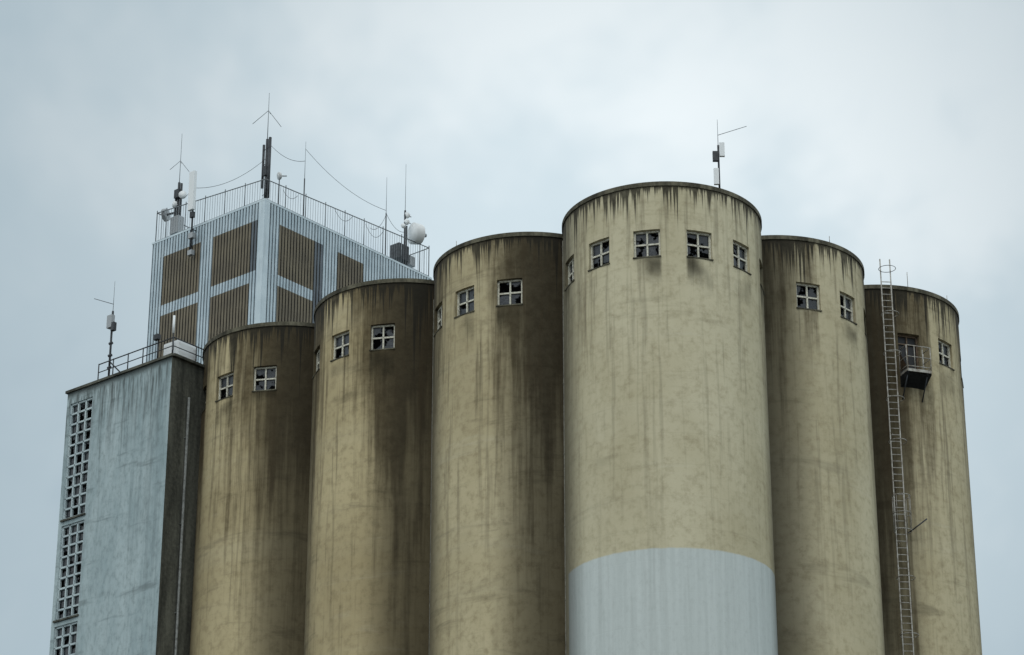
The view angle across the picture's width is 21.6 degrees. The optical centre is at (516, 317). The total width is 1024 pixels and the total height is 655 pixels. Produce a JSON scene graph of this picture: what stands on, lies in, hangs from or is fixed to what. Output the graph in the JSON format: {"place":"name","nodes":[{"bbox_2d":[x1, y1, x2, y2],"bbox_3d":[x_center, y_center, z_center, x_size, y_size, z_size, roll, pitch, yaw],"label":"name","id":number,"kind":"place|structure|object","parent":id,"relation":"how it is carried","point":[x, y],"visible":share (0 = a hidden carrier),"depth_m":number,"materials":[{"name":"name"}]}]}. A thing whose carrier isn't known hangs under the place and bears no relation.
{"place":"outdoors","nodes":[
{"label":"outdoors","id":0,"kind":"place"},
{"bbox_2d":[49,353,205,654],"bbox_3d":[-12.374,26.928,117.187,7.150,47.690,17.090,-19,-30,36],"label":"building","id":1,"kind":"structure","parent":0,"point":[124,571],"depth_m":117.79,"materials":[{"name":"paint"}]},
{"bbox_2d":[94,93,429,379],"bbox_3d":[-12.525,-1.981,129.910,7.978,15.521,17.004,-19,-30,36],"label":"roof equipment","id":2,"kind":"object","parent":1,"relation":"on","point":[415,234],"visible":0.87,"depth_m":129.32,"materials":[{"name":"metal"}]},
{"bbox_2d":[146,198,431,363],"bbox_3d":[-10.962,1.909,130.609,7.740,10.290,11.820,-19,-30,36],"label":"head house","id":3,"kind":"structure","parent":1,"relation":"on","point":[263,260],"depth_m":127.20,"materials":[{"name":"blue"}]},
{"bbox_2d":[0,0,1023,654],"label":"sky","id":4,"kind":"structure","parent":0,"point":[893,130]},
{"bbox_2d":[864,284,981,654],"bbox_3d":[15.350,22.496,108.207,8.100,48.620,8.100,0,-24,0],"label":"silo","id":5,"kind":"object","parent":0,"point":[943,588],"visible":0.55,"depth_m":111.40,"materials":[{"name":"concrete"}]},
{"label":"ground","id":6,"kind":"structure","parent":0,"visible":0},
{"bbox_2d":[190,321,314,654],"bbox_3d":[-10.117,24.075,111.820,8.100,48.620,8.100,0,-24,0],"label":"silo","id":7,"kind":"object","parent":6,"relation":"on","point":[249,577],"visible":0.7,"depth_m":115.25,"materials":[{"name":"concrete"}]},
{"bbox_2d":[304,278,433,654],"bbox_3d":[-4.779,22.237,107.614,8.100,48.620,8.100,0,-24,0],"label":"silo","id":8,"kind":"object","parent":6,"relation":"on","point":[368,568],"visible":0.75,"depth_m":110.82,"materials":[{"name":"concrete"}]},
{"bbox_2d":[429,232,564,654],"bbox_3d":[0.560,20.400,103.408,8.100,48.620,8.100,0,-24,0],"label":"silo","id":9,"kind":"object","parent":6,"relation":"on","point":[497,575],"visible":0.61,"depth_m":106.35,"materials":[{"name":"concrete"}]},
{"bbox_2d":[429,240,565,654],"bbox_3d":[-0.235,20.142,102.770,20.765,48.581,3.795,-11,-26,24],"label":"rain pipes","id":10,"kind":"object","parent":6,"relation":"on","point":[563,454],"visible":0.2,"depth_m":107.77,"materials":[{"name":"metal"}]},
{"bbox_2d":[562,181,777,654],"bbox_3d":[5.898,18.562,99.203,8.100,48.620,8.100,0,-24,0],"label":"silo","id":11,"kind":"object","parent":6,"relation":"on","point":[669,545],"visible":1,"depth_m":102.02,"materials":[{"name":"concrete"}]},
{"bbox_2d":[712,122,746,187],"bbox_3d":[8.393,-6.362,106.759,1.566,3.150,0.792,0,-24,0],"label":"antenna","id":12,"kind":"object","parent":11,"relation":"on","point":[720,151],"visible":0.91,"depth_m":106.37,"materials":[{"name":"white metal"}]},
{"bbox_2d":[761,235,884,654],"bbox_3d":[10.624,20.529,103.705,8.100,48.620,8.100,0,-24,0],"label":"silo","id":13,"kind":"object","parent":6,"relation":"on","point":[826,560],"visible":0.58,"depth_m":106.64,"materials":[{"name":"concrete"}]}
]}

